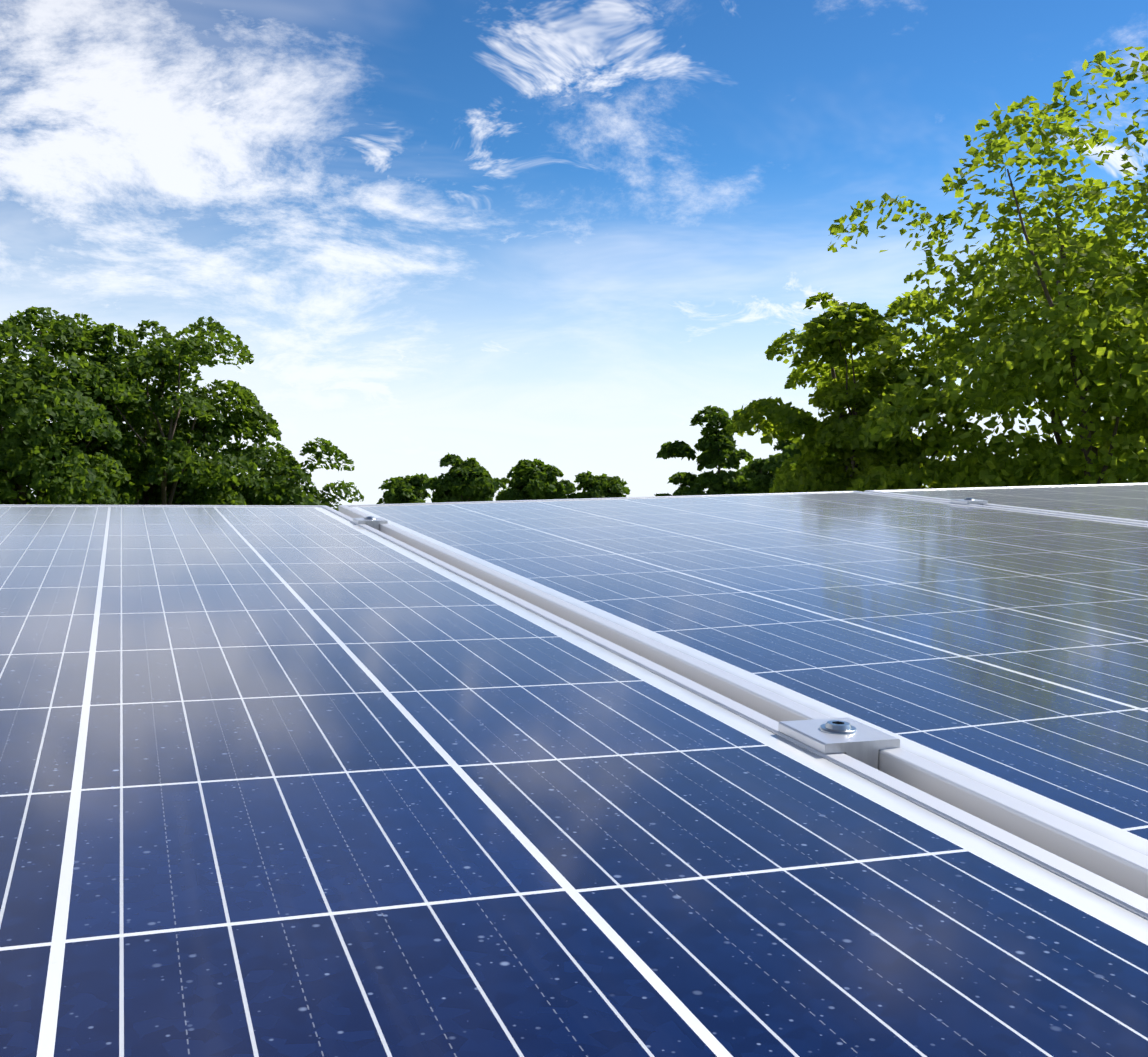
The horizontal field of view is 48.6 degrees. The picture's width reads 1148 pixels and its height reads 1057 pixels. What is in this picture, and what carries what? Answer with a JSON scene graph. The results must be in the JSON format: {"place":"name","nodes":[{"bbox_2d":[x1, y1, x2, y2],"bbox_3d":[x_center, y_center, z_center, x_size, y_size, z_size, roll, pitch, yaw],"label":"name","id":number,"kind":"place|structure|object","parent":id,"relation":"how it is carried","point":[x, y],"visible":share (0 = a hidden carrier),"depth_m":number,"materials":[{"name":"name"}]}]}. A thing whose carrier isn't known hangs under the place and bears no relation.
{"place":"outdoors","nodes":[
{"label":"outdoors","id":0,"kind":"place"},
{"bbox_2d":[0,506,1147,1056],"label":"solar panel","id":1,"kind":"object","parent":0,"point":[298,782],"visible":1,"depth_m":0.46,"materials":[{"name":"blue glass"}]},
{"bbox_2d":[0,0,1147,507],"label":"sky","id":2,"kind":"structure","parent":0,"point":[561,234],"materials":[{"name":"blue"}]},
{"bbox_2d":[348,492,1147,855],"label":"solar panel","id":3,"kind":"object","parent":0,"point":[1002,650],"visible":1,"depth_m":1.07,"materials":[{"name":"blue glass"}]},
{"bbox_2d":[880,484,1147,520],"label":"solar panel","id":4,"kind":"object","parent":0,"point":[1126,501],"visible":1,"depth_m":2.33,"materials":[{"name":"glass"}]},
{"bbox_3d":[0.768,0.155,1.443,6.981,0.504,3.570,0,1,-20],"label":"roof sheet","id":5,"kind":"object","parent":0,"visible":0},
{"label":"mounting rails","id":6,"kind":"object","parent":5,"relation":"attached to","visible":0},
{"bbox_2d":[353,516,387,529],"bbox_3d":[-0.295,0.007,1.837,0.042,0.048,0.046,0,5,-20],"label":"clamp","id":7,"kind":"object","parent":6,"relation":"attached to","point":[372,522],"visible":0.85,"depth_m":1.82,"materials":[{"name":"metal"}]},
{"bbox_2d":[0,504,1147,918],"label":"solar panel frame","id":8,"kind":"object","parent":6,"relation":"on","point":[1070,870],"visible":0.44,"depth_m":0.58,"materials":[{"name":"silver metal"}]},
{"bbox_2d":[338,491,1147,898],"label":"solar panel frame","id":9,"kind":"object","parent":6,"relation":"on","point":[1112,861],"visible":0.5,"depth_m":0.62,"materials":[{"name":"silver metal"}]},
{"bbox_2d":[778,717,899,769],"bbox_3d":[0.132,0.121,0.639,0.042,0.048,0.046,0,5,-20],"label":"clamp","id":10,"kind":"object","parent":6,"relation":"attached to","point":[857,740],"visible":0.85,"depth_m":0.62,"materials":[{"name":"metal"}]},
{"bbox_2d":[950,498,987,504],"bbox_3d":[0.677,-0.029,2.180,0.042,0.048,0.046,-2,6,-19],"label":"clamp","id":11,"kind":"object","parent":6,"relation":"attached to","point":[971,501],"visible":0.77,"depth_m":2.17,"materials":[{"name":"metal"}]},
{"bbox_2d":[864,483,1147,523],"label":"solar panel frame","id":12,"kind":"object","parent":6,"relation":"on","point":[1040,510],"visible":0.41,"depth_m":2.30,"materials":[{"name":"silver metal"}]},
{"label":"ground","id":13,"kind":"structure","parent":0,"visible":0},
{"bbox_2d":[0,306,163,504],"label":"tree","id":14,"kind":"object","parent":13,"relation":"on","point":[35,395],"visible":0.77,"depth_m":23.70,"materials":[{"name":"green plant"}]},
{"bbox_2d":[30,313,281,504],"bbox_3d":[-9.248,-0.647,27.485,5.816,8.114,6.237,0,1,-20],"label":"tree","id":15,"kind":"object","parent":13,"relation":"on","point":[183,471],"visible":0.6,"depth_m":26.80,"materials":[{"name":"green plant"}]},
{"bbox_2d":[207,437,363,510],"bbox_3d":[-7.156,0.625,29.991,4.263,5.518,4.599,0,1,-20],"label":"tree","id":16,"kind":"object","parent":13,"relation":"on","point":[282,474],"visible":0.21,"depth_m":29.52,"materials":[{"name":"green plant"}]},
{"bbox_2d":[377,473,431,503],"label":"tree","id":17,"kind":"object","parent":13,"relation":"on","point":[405,489],"visible":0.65,"depth_m":78.43,"materials":[{"name":"green plant"}]},
{"bbox_2d":[419,453,506,502],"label":"tree","id":18,"kind":"object","parent":13,"relation":"on","point":[470,480],"visible":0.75,"depth_m":68.64,"materials":[{"name":"green plant"}]},
{"bbox_2d":[495,458,576,500],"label":"tree","id":19,"kind":"object","parent":13,"relation":"on","point":[530,480],"visible":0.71,"depth_m":74.00,"materials":[{"name":"green plant"}]},
{"bbox_2d":[564,470,629,498],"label":"tree","id":20,"kind":"object","parent":13,"relation":"on","point":[603,485],"visible":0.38,"depth_m":79.06,"materials":[{"name":"green plant"}]},
{"bbox_2d":[654,405,756,495],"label":"tree","id":21,"kind":"object","parent":13,"relation":"on","point":[715,445],"visible":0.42,"depth_m":43.91,"materials":[{"name":"green plant"}]},
{"bbox_2d":[743,436,835,493],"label":"tree","id":22,"kind":"object","parent":13,"relation":"on","point":[761,480],"visible":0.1,"depth_m":40.98,"materials":[{"name":"green plant"}]},
{"bbox_2d":[724,288,996,492],"bbox_3d":[5.989,-0.653,25.377,4.998,8.230,4.634,0,1,28],"label":"tree","id":23,"kind":"object","parent":13,"relation":"on","point":[829,342],"visible":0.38,"depth_m":24.49,"materials":[{"name":"green plant"}]},
{"bbox_2d":[828,46,1147,491],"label":"tree","id":24,"kind":"object","parent":13,"relation":"on","point":[1079,352],"visible":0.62,"depth_m":21.31,"materials":[{"name":"green plant"}]}
]}

